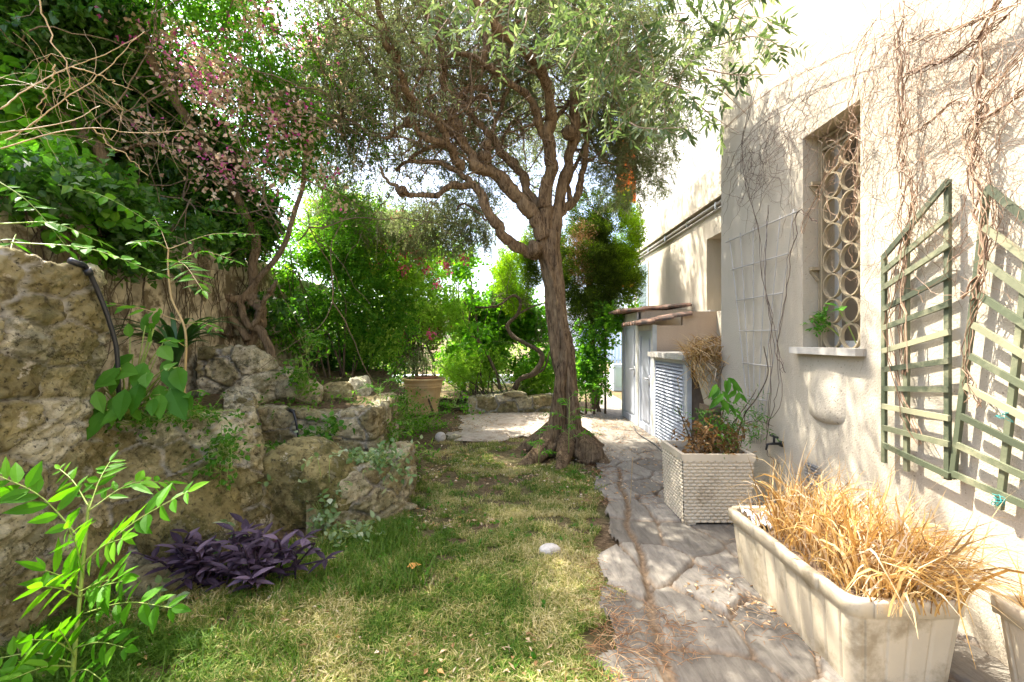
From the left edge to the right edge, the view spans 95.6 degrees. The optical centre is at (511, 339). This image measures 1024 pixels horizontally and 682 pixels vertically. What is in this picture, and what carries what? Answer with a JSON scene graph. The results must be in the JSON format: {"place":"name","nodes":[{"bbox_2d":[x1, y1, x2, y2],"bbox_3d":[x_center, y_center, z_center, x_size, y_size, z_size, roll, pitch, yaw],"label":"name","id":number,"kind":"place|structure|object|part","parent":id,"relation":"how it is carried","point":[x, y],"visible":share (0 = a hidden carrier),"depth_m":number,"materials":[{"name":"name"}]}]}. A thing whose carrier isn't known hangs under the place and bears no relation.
{"place":"outdoors","nodes":[
{"label":"outdoors","id":0,"kind":"place"},
{"bbox_2d":[138,393,223,415],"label":"bed soil","id":1,"kind":"structure","parent":0,"point":[212,399],"depth_m":4.39,"materials":[{"name":"brown soil"}]},
{"bbox_2d":[86,310,193,439],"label":"broad leaf plant","id":2,"kind":"object","parent":1,"relation":"on","point":[176,400],"visible":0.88,"depth_m":2.75,"materials":[{"name":"green plant"}]},
{"bbox_2d":[0,174,327,402],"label":"boundary wall","id":3,"kind":"structure","parent":1,"relation":"on","point":[154,298],"depth_m":4.67,"materials":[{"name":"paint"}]},
{"bbox_2d":[0,0,195,274],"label":"grapevine","id":4,"kind":"object","parent":3,"relation":"attached to","point":[28,88],"visible":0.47,"depth_m":3.81,"materials":[{"name":"green plant"}]},
{"bbox_2d":[0,0,306,394],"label":"ivy","id":5,"kind":"object","parent":3,"relation":"attached to","point":[75,16],"visible":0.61,"depth_m":4.25,"materials":[{"name":"green plant"}]},
{"bbox_2d":[104,392,244,447],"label":"bed weeds","id":6,"kind":"object","parent":1,"relation":"on","point":[148,420],"visible":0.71,"depth_m":2.98,"materials":[{"name":"green plant"}]},
{"bbox_2d":[122,333,279,335],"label":"slope soil","id":7,"kind":"structure","parent":0,"point":[218,333],"depth_m":5.44,"materials":[{"name":"brown soil"}]},
{"bbox_2d":[106,312,242,367],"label":"lily clump","id":8,"kind":"object","parent":7,"relation":"on","point":[193,331],"visible":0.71,"depth_m":3.70,"materials":[{"name":"green plant"}]},
{"bbox_2d":[193,365,405,409],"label":"terrace soil","id":9,"kind":"structure","parent":0,"point":[379,374],"depth_m":6.65,"materials":[{"name":"brown soil"}]},
{"bbox_2d":[221,385,261,404],"bbox_3d":[-2.767,0.607,4.730,0.410,0.294,0.296,0,0,-36],"label":"rock","id":10,"kind":"object","parent":9,"relation":"on","point":[234,388],"visible":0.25,"depth_m":4.70,"materials":[{"name":"stone"}]},
{"bbox_2d":[0,0,484,389],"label":"bougainvillea","id":11,"kind":"object","parent":9,"relation":"on","point":[279,110],"visible":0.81,"depth_m":4.83,"materials":[{"name":"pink plant"}]},
{"bbox_2d":[195,344,294,403],"bbox_3d":[-2.891,0.449,5.184,0.731,0.801,0.843,0,0,0],"label":"rock","id":12,"kind":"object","parent":9,"relation":"on","point":[222,368],"depth_m":4.83,"materials":[{"name":"stone"}]},
{"bbox_2d":[273,379,322,403],"bbox_3d":[-2.381,0.597,5.152,0.463,0.346,0.379,0,0,-41],"label":"rock","id":13,"kind":"object","parent":9,"relation":"on","point":[281,392],"visible":0.63,"depth_m":5.01,"materials":[{"name":"stone"}]},
{"bbox_2d":[265,329,340,406],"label":"leafy shoot","id":14,"kind":"object","parent":9,"relation":"on","point":[304,382],"visible":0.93,"depth_m":4.94,"materials":[{"name":"green plant"}]},
{"bbox_2d":[258,378,367,453],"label":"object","id":15,"kind":"object","parent":9,"relation":"on","point":[275,444],"visible":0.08,"depth_m":4.69,"materials":[{"name":"green plant"}]},
{"bbox_2d":[323,381,356,401],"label":"rock","id":16,"kind":"object","parent":9,"relation":"on","point":[335,389],"visible":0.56,"depth_m":5.35,"materials":[{"name":"stone"}]},
{"bbox_2d":[348,375,372,395],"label":"rock","id":17,"kind":"object","parent":9,"relation":"on","point":[357,382],"visible":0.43,"depth_m":5.83,"materials":[{"name":"stone"}]},
{"bbox_2d":[0,340,630,681],"bbox_3d":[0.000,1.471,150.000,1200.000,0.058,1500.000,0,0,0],"label":"ground","id":18,"kind":"structure","parent":0,"point":[604,540],"depth_m":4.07,"materials":[{"name":"green plant"}]},
{"bbox_2d":[0,246,108,650],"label":"retaining wall","id":19,"kind":"structure","parent":18,"relation":"on","point":[53,330],"depth_m":2.36,"materials":[{"name":"stone"}]},
{"bbox_2d":[0,182,170,278],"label":"leafy spray","id":20,"kind":"object","parent":19,"relation":"on","point":[39,221],"visible":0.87,"depth_m":2.77,"materials":[{"name":"green plant"}]},
{"bbox_2d":[67,258,120,394],"bbox_3d":[-2.348,-0.053,2.633,0.053,0.769,0.317,0,0,3],"label":"irrigation pipe","id":21,"kind":"object","parent":19,"relation":"attached to","point":[88,271],"visible":0.92,"depth_m":2.66,"materials":[{"name":"black plastic"}]},
{"bbox_2d":[40,518,127,611],"bbox_3d":[-2.424,1.276,2.582,0.291,0.563,0.464,0,0,-9],"label":"boulder","id":22,"kind":"object","parent":18,"relation":"on","point":[97,538],"visible":0.2,"depth_m":2.55,"materials":[{"name":"brown stone"}]},
{"bbox_2d":[0,450,209,681],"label":"ailanthus sapling","id":23,"kind":"object","parent":18,"relation":"on","point":[29,662],"visible":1,"depth_m":1.71,"materials":[{"name":"green plant"}]},
{"bbox_2d":[112,562,205,604],"bbox_3d":[-2.049,1.413,2.735,0.472,0.170,0.328,0,0,-39],"label":"rubble stone","id":24,"kind":"object","parent":18,"relation":"on","point":[145,581],"visible":0.37,"depth_m":2.63,"materials":[{"name":"stone"}]},
{"bbox_2d":[131,472,242,562],"bbox_3d":[-2.135,1.283,3.070,0.621,0.810,0.473,0,0,-21],"label":"boulder","id":25,"kind":"object","parent":18,"relation":"on","point":[207,506],"visible":0.3,"depth_m":2.95,"materials":[{"name":"beige stone"}]},
{"bbox_2d":[134,519,246,633],"bbox_3d":[-1.818,1.348,2.633,0.377,0.491,0.916,0,0,16],"label":"periwinkle","id":26,"kind":"object","parent":18,"relation":"on","point":[158,578],"visible":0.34,"depth_m":2.51,"materials":[{"name":"green plant"}]},
{"bbox_2d":[102,389,280,577],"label":"raised bed wall","id":27,"kind":"structure","parent":18,"relation":"on","point":[162,453],"depth_m":3.10,"materials":[{"name":"stone"}]},
{"bbox_2d":[105,216,264,410],"bbox_3d":[-2.198,-0.196,3.059,1.217,1.465,0.665,0,0,16],"label":"ailanthus sapling","id":28,"kind":"object","parent":27,"relation":"on","point":[184,278],"visible":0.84,"depth_m":3.06,"materials":[{"name":"green plant"}]},
{"bbox_2d":[182,417,274,491],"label":"hanging weed","id":29,"kind":"object","parent":27,"relation":"hanging from","point":[230,443],"visible":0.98,"depth_m":3.05,"materials":[{"name":"green plant"}]},
{"bbox_2d":[0,513,437,681],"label":"tall grass","id":30,"kind":"structure","parent":18,"relation":"on","point":[359,580],"depth_m":2.64,"materials":[{"name":"green plant"}]},
{"bbox_2d":[124,513,343,592],"bbox_3d":[-1.556,1.309,2.727,1.120,0.449,0.507,0,0,0],"label":"purple plant","id":31,"kind":"object","parent":18,"relation":"on","point":[200,562],"visible":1,"depth_m":2.68,"materials":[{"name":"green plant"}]},
{"bbox_2d":[262,436,357,530],"bbox_3d":[-1.635,1.135,3.714,0.846,0.709,0.556,0,0,0],"label":"boulder","id":32,"kind":"object","parent":18,"relation":"on","point":[283,463],"visible":0.54,"depth_m":3.50,"materials":[{"name":"beige stone"}]},
{"bbox_2d":[260,202,425,377],"bbox_3d":[-2.749,-0.376,7.242,2.724,3.679,1.803,0,0,-44],"label":"shrub","id":33,"kind":"object","parent":18,"relation":"on","point":[316,310],"visible":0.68,"depth_m":7.06,"materials":[{"name":"green plant"}]},
{"bbox_2d":[306,441,417,534],"bbox_3d":[-1.149,1.231,4.190,0.581,0.539,1.631,0,0,15],"label":"rock","id":34,"kind":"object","parent":18,"relation":"on","point":[393,498],"depth_m":3.73,"materials":[{"name":"stone"}]},
{"bbox_2d":[308,315,433,395],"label":"shrub","id":35,"kind":"object","parent":18,"relation":"on","point":[333,362],"visible":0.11,"depth_m":8.29,"materials":[{"name":"green plant"}]},
{"bbox_2d":[311,370,442,478],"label":"fern","id":36,"kind":"object","parent":18,"relation":"on","point":[402,411],"visible":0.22,"depth_m":6.13,"materials":[{"name":"green plant"}]},
{"bbox_2d":[299,194,470,378],"bbox_3d":[-1.958,-0.466,7.924,1.623,3.510,3.533,0,0,31],"label":"shrub","id":37,"kind":"object","parent":18,"relation":"on","point":[442,319],"visible":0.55,"depth_m":7.70,"materials":[{"name":"green plant"}]},
{"bbox_2d":[401,502,417,510],"bbox_3d":[-0.960,1.450,4.018,0.279,0.060,0.157,0,0,0],"label":"stone slab","id":38,"kind":"object","parent":18,"relation":"on","point":[408,505],"depth_m":3.99,"materials":[{"name":"stone"}]},
{"bbox_2d":[34,409,790,681],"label":"leaf litter","id":39,"kind":"object","parent":18,"relation":"on","point":[440,670],"visible":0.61,"depth_m":2.66,"materials":[{"name":"brown plant"}]},
{"bbox_2d":[407,562,420,568],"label":"fallen leaf","id":40,"kind":"object","parent":18,"relation":"on","point":[414,564],"visible":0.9,"depth_m":2.89,"materials":[{"name":"orange plant"}]},
{"bbox_2d":[401,375,444,414],"bbox_3d":[-1.720,1.062,9.000,0.850,0.715,0.850,0,0,0],"label":"terracotta pot","id":41,"kind":"object","parent":18,"relation":"on","point":[431,385],"visible":0.84,"depth_m":8.72,"materials":[{"name":"ceramic"}]},
{"bbox_2d":[287,176,480,361],"bbox_3d":[-2.430,-1.356,8.965,3.603,3.639,3.405,0,0,0],"label":"oleander","id":42,"kind":"object","parent":41,"relation":"in","point":[436,271],"visible":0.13,"depth_m":9.07,"materials":[{"name":"green plant"}]},
{"bbox_2d":[402,343,448,411],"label":"potted shrub","id":43,"kind":"object","parent":41,"relation":"in","point":[422,363],"visible":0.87,"depth_m":8.92,"materials":[{"name":"green plant"}]},
{"bbox_2d":[435,432,445,441],"bbox_3d":[-1.020,1.395,6.620,0.156,0.150,0.156,0,0,0],"label":"stone ball","id":44,"kind":"object","parent":18,"relation":"on","point":[440,436],"visible":0.94,"depth_m":6.57,"materials":[{"name":"white stone"}]},
{"bbox_2d":[398,379,483,436],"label":"creeping weed","id":45,"kind":"object","parent":18,"relation":"on","point":[448,405],"visible":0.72,"depth_m":7.53,"materials":[{"name":"green plant"}]},
{"bbox_2d":[447,434,461,439],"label":"rock","id":46,"kind":"object","parent":18,"relation":"on","point":[453,436],"visible":0.88,"depth_m":6.69,"materials":[{"name":"stone"}]},
{"bbox_2d":[392,374,609,382],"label":"parapet wall","id":47,"kind":"structure","parent":18,"relation":"on","point":[478,382],"depth_m":15.50,"materials":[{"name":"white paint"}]},
{"bbox_2d":[468,392,552,413],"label":"wall","id":48,"kind":"structure","parent":18,"relation":"on","point":[495,403],"depth_m":9.12,"materials":[{"name":"stone"}]},
{"bbox_2d":[501,391,526,397],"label":"cap stone","id":49,"kind":"object","parent":48,"relation":"on","point":[515,394],"visible":1,"depth_m":9.08,"materials":[{"name":"stone"}]},
{"bbox_2d":[243,0,819,470],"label":"olive tree","id":50,"kind":"object","parent":18,"relation":"on","point":[599,56],"visible":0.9,"depth_m":5.47,"materials":[{"name":"green plant"}]},
{"bbox_2d":[526,428,556,463],"bbox_3d":[0.360,1.230,5.297,0.323,0.378,0.500,0,0,-18],"label":"ailanthus sapling","id":51,"kind":"object","parent":18,"relation":"on","point":[539,443],"visible":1,"depth_m":5.30,"materials":[{"name":"green plant"}]},
{"bbox_2d":[539,543,560,554],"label":"white stone","id":52,"kind":"object","parent":18,"relation":"on","point":[546,548],"visible":0.66,"depth_m":3.13,"materials":[{"name":"white stone"}]},
{"bbox_2d":[490,183,650,410],"bbox_3d":[1.133,-0.853,9.568,3.288,4.811,2.145,0,0,0],"label":"thuja tree","id":53,"kind":"object","parent":18,"relation":"on","point":[596,261],"visible":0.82,"depth_m":9.03,"materials":[{"name":"green plant"}]},
{"bbox_2d":[539,389,602,452],"bbox_3d":[0.665,0.928,5.245,0.749,0.715,0.546,0,0,0],"label":"ailanthus sapling","id":54,"kind":"object","parent":18,"relation":"on","point":[562,401],"visible":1,"depth_m":5.25,"materials":[{"name":"green plant"}]},
{"bbox_2d":[567,310,616,359],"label":"neighbour house","id":55,"kind":"structure","parent":18,"relation":"on","point":[587,341],"depth_m":34.00,"materials":[{"name":"white paint"}]},
{"bbox_2d":[581,318,621,363],"bbox_3d":[8.510,0.070,20.025,11.020,1.960,0.110,0,0,0],"label":"railing","id":56,"kind":"object","parent":18,"relation":"on","point":[619,354],"visible":0.02,"depth_m":20.00,"materials":[{"name":"blue paint"}]},
{"bbox_2d":[604,329,605,413],"bbox_3d":[1.800,0.585,8.950,0.060,1.830,0.057,0,0,0],"label":"iron post","id":57,"kind":"object","parent":18,"relation":"on","point":[605,393],"visible":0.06,"depth_m":8.93,"materials":[{"name":"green metal"}]},
{"bbox_2d":[572,294,643,414],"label":"climbing vine","id":58,"kind":"object","parent":57,"relation":"attached to","point":[589,373],"visible":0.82,"depth_m":8.70,"materials":[{"name":"green plant"}]},
{"bbox_2d":[648,352,720,441],"bbox_3d":[2.480,0.826,6.082,1.000,1.308,1.405,0,0,0],"label":"louvred cabinet","id":59,"kind":"object","parent":18,"relation":"on","point":[669,369],"visible":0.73,"depth_m":5.96,"materials":[{"name":"white wood"}]},
{"bbox_3d":[2.076,0.850,6.123,0.036,1.090,1.145,0,0,0],"label":"louvre door","id":60,"kind":"part","parent":59,"relation":"part of","materials":[{"name":"grey paint"}]},
{"bbox_2d":[147,0,667,339],"label":"sky","id":61,"kind":"structure","parent":0,"point":[485,277],"materials":[{"name":"white"}]},
{"bbox_2d":[397,382,548,399],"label":"hedge bed soil","id":62,"kind":"structure","parent":0,"point":[444,391],"depth_m":10.93,"materials":[{"name":"brown soil"}]},
{"bbox_2d":[303,277,529,383],"bbox_3d":[-2.556,-0.089,11.958,6.523,3.556,2.341,0,0,-15],"label":"shrub","id":63,"kind":"object","parent":62,"relation":"on","point":[431,347],"visible":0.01,"depth_m":11.89,"materials":[{"name":"green plant"}]},
{"bbox_2d":[385,295,452,390],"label":"shrub","id":64,"kind":"object","parent":62,"relation":"on","point":[432,346],"visible":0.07,"depth_m":9.58,"materials":[{"name":"green plant"}]},
{"bbox_2d":[425,243,554,400],"bbox_3d":[-0.303,-0.325,10.942,3.520,3.854,2.472,0,0,0],"label":"shrub","id":65,"kind":"object","parent":62,"relation":"on","point":[524,328],"visible":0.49,"depth_m":10.63,"materials":[{"name":"green plant"}]},
{"bbox_2d":[437,240,549,390],"bbox_3d":[-0.202,-0.563,9.445,3.198,3.237,1.684,0,0,-15],"label":"bare vine","id":66,"kind":"object","parent":62,"relation":"on","point":[536,370],"visible":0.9,"depth_m":9.48,"materials":[{"name":"green plant"}]},
{"bbox_2d":[435,340,554,411],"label":"shrub","id":67,"kind":"object","parent":62,"relation":"on","point":[468,371],"visible":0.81,"depth_m":9.81,"materials":[{"name":"green plant"}]},
{"bbox_2d":[446,411,592,441],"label":"patio paving","id":68,"kind":"structure","parent":0,"point":[509,419],"depth_m":7.75,"materials":[{"name":"beige stone"}]},
{"bbox_2d":[610,364,621,390],"bbox_3d":[3.230,1.080,13.345,0.740,0.740,0.510,0,0,0],"label":"glass cabinet","id":69,"kind":"object","parent":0,"point":[616,375],"visible":0.25,"depth_m":13.10,"materials":[{"name":"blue paint"}]},
{"bbox_2d":[616,123,635,202],"bbox_3d":[3.090,-4.622,12.104,0.820,2.105,0.183,0,0,0],"label":"awning","id":70,"kind":"object","parent":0,"point":[630,182],"visible":0.02,"depth_m":12.10,"materials":[{"name":"orange fabric"}]},
{"bbox_2d":[592,389,1010,681],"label":"flagstone path","id":71,"kind":"structure","parent":0,"point":[658,556],"depth_m":2.55,"materials":[{"name":"stone"}]},
{"bbox_2d":[630,457,632,502],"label":"dry stalk","id":72,"kind":"object","parent":71,"relation":"on","point":[631,480],"visible":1,"depth_m":4.05,"materials":[{"name":"brown plant"}]},
{"bbox_2d":[634,426,661,451],"bbox_3d":[1.851,1.418,5.890,0.198,0.021,3.432,0,0,7],"label":"ground hose","id":73,"kind":"object","parent":71,"relation":"on","point":[648,440],"visible":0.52,"depth_m":6.47,"materials":[{"name":"grey rubber"}]},
{"bbox_2d":[608,303,693,425],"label":"storage shed","id":74,"kind":"structure","parent":71,"relation":"on","point":[629,372],"depth_m":7.91,"materials":[{"name":"beige paint"}]},
{"bbox_2d":[623,325,635,423],"bbox_3d":[2.052,0.558,8.178,0.097,1.725,0.895,0,0,0],"label":"door","id":75,"kind":"structure","parent":74,"relation":"in","point":[629,332],"depth_m":8.17,"materials":[{"name":"grey paint"}]},
{"bbox_2d":[622,311,716,436],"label":"storage shed","id":76,"kind":"structure","parent":71,"relation":"on","point":[654,338],"depth_m":6.80,"materials":[{"name":"beige paint"}]},
{"bbox_2d":[639,330,650,434],"bbox_3d":[2.052,0.643,7.218,0.097,1.555,0.675,0,0,0],"label":"door","id":77,"kind":"structure","parent":76,"relation":"in","point":[644,336],"depth_m":7.19,"materials":[{"name":"grey paint"}]},
{"bbox_2d":[565,422,818,681],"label":"needle litter","id":78,"kind":"object","parent":71,"relation":"on","point":[623,618],"visible":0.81,"depth_m":2.27,"materials":[{"name":"brown plant"}]},
{"bbox_2d":[661,440,755,525],"bbox_3d":[1.590,1.167,3.817,0.566,0.565,0.502,0,0,0],"label":"wicker pot","id":79,"kind":"object","parent":71,"relation":"on","point":[699,485],"visible":0.89,"depth_m":3.58,"materials":[{"name":"beige wicker"}]},
{"bbox_2d":[670,346,778,461],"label":"potted plant","id":80,"kind":"object","parent":79,"relation":"in","point":[712,442],"visible":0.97,"depth_m":3.74,"materials":[{"name":"green plant"}]},
{"bbox_2d":[635,0,1023,666],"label":"house","id":81,"kind":"structure","parent":71,"relation":"on","point":[687,250],"depth_m":3.13,"materials":[{"name":"beige paint"}]},
{"bbox_2d":[693,360,720,439],"bbox_3d":[2.310,0.845,5.170,0.460,1.210,0.380,0,0,0],"label":"wall pot","id":82,"kind":"object","parent":81,"relation":"attached to","point":[705,404],"depth_m":5.06,"materials":[{"name":"beige plastic"}]},
{"bbox_2d":[671,330,729,399],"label":"dry grass","id":83,"kind":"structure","parent":82,"relation":"in","point":[708,350],"depth_m":5.00,"materials":[{"name":"plant"}]},
{"bbox_2d":[725,209,796,443],"bbox_3d":[2.153,-0.033,4.083,0.023,1.948,1.154,0,0,0],"label":"wire trellis","id":84,"kind":"object","parent":81,"relation":"attached to","point":[763,296],"visible":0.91,"depth_m":4.05,"materials":[{"name":"grey metal"}]},
{"bbox_2d":[709,29,895,463],"bbox_3d":[2.119,-0.677,3.865,0.136,3.338,2.595,0,0,0],"label":"dead creeper","id":85,"kind":"object","parent":84,"relation":"hanging from","point":[766,160],"visible":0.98,"depth_m":3.75,"materials":[{"name":"beige plant"}]},
{"bbox_2d":[765,434,783,449],"bbox_3d":[2.134,0.840,3.780,0.142,0.123,0.100,0,0,0],"label":"garden tap","id":86,"kind":"object","parent":81,"relation":"attached to","point":[780,443],"visible":0.96,"depth_m":3.77,"materials":[{"name":"metal"}]},
{"bbox_2d":[808,354,845,424],"bbox_3d":[2.175,0.340,3.250,0.053,0.500,0.400,0,0,0],"label":"wall lamp","id":87,"kind":"object","parent":81,"relation":"attached to","point":[827,389],"depth_m":3.20,"materials":[{"name":"beige paint"}]},
{"bbox_2d":[789,114,865,355],"bbox_3d":[2.310,-0.708,3.225,0.360,1.625,0.690,0,0,0],"label":"window","id":88,"kind":"structure","parent":81,"relation":"in","point":[847,294],"depth_m":3.36,"materials":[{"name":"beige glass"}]},
{"bbox_2d":[800,303,856,342],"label":"succulent","id":89,"kind":"object","parent":81,"relation":"on","point":[821,317],"visible":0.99,"depth_m":3.38,"materials":[{"name":"green plant"}]},
{"bbox_2d":[724,0,1023,308],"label":"dead creeper","id":90,"kind":"object","parent":81,"relation":"attached to","point":[855,133],"visible":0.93,"depth_m":2.79,"materials":[{"name":"beige plant"}]},
{"bbox_2d":[807,0,1023,444],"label":"dead creeper","id":91,"kind":"object","parent":81,"relation":"attached to","point":[899,100],"visible":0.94,"depth_m":2.53,"materials":[{"name":"beige plant"}]},
{"bbox_2d":[880,178,951,479],"bbox_3d":[2.144,-0.036,2.476,0.032,1.508,0.438,0,0,0],"label":"garden trellis","id":92,"kind":"object","parent":81,"relation":"attached to","point":[945,361],"visible":0.98,"depth_m":2.42,"materials":[{"name":"green wood"}]},
{"bbox_2d":[857,0,1023,407],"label":"dead creeper","id":93,"kind":"object","parent":81,"relation":"hanging from","point":[977,114],"visible":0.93,"depth_m":2.12,"materials":[{"name":"beige plant"}]},
{"bbox_2d":[949,184,1023,509],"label":"garden trellis","id":94,"kind":"object","parent":81,"relation":"attached to","point":[1015,348],"visible":0.98,"depth_m":2.03,"materials":[{"name":"green wood"}]},
{"bbox_2d":[728,505,965,681],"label":"planter box","id":95,"kind":"object","parent":71,"relation":"on","point":[850,637],"visible":0.62,"depth_m":1.90,"materials":[{"name":"beige plastic"}]},
{"bbox_2d":[741,507,772,529],"bbox_3d":[1.520,1.050,2.730,0.240,0.080,0.220,0,0,0],"label":"plastic sheet","id":96,"kind":"object","parent":95,"relation":"on","point":[753,516],"visible":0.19,"depth_m":2.72,"materials":[{"name":"white plastic"}]},
{"bbox_2d":[990,591,1023,681],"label":"planter box","id":97,"kind":"object","parent":71,"relation":"on","point":[1013,633],"visible":0.83,"depth_m":1.81,"materials":[{"name":"beige plastic"}]},
{"bbox_2d":[1002,535,1023,607],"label":"dry grass","id":98,"kind":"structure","parent":97,"relation":"in","point":[1021,598],"depth_m":1.84,"materials":[{"name":"plant"}]},
{"bbox_2d":[729,429,1023,663],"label":"dry grass","id":99,"kind":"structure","parent":0,"point":[879,560],"depth_m":1.98,"materials":[{"name":"plant"}]},
{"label":"lower bed soil","id":100,"kind":"structure","parent":0,"visible":0},
{"bbox_2d":[297,411,354,441],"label":"weed","id":101,"kind":"object","parent":100,"relation":"on","point":[334,423],"visible":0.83,"depth_m":4.38,"materials":[{"name":"green plant"}]},
{"bbox_2d":[256,392,398,460],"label":"raised bed wall","id":102,"kind":"structure","parent":100,"relation":"on","point":[369,424],"depth_m":4.60,"materials":[{"name":"stone"}]},
{"bbox_2d":[286,408,298,436],"bbox_3d":[-2.098,0.850,4.508,0.350,0.344,0.042,0,0,39],"label":"irrigation pipe","id":103,"kind":"object","parent":102,"relation":"attached to","point":[290,410],"visible":0.64,"depth_m":4.50,"materials":[{"name":"black plastic"}]},
{"bbox_2d":[347,375,413,424],"bbox_3d":[-1.414,0.758,5.045,0.749,0.725,0.546,0,0,0],"label":"ailanthus sapling","id":104,"kind":"object","parent":102,"relation":"on","point":[379,388],"visible":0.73,"depth_m":5.05,"materials":[{"name":"green plant"}]},
{"bbox_2d":[257,430,422,550],"bbox_3d":[-1.450,1.215,3.746,1.416,0.895,1.258,0,0,0],"label":"periwinkle","id":105,"kind":"object","parent":100,"relation":"on","point":[372,457],"visible":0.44,"depth_m":3.49,"materials":[{"name":"green plant"}]}
]}

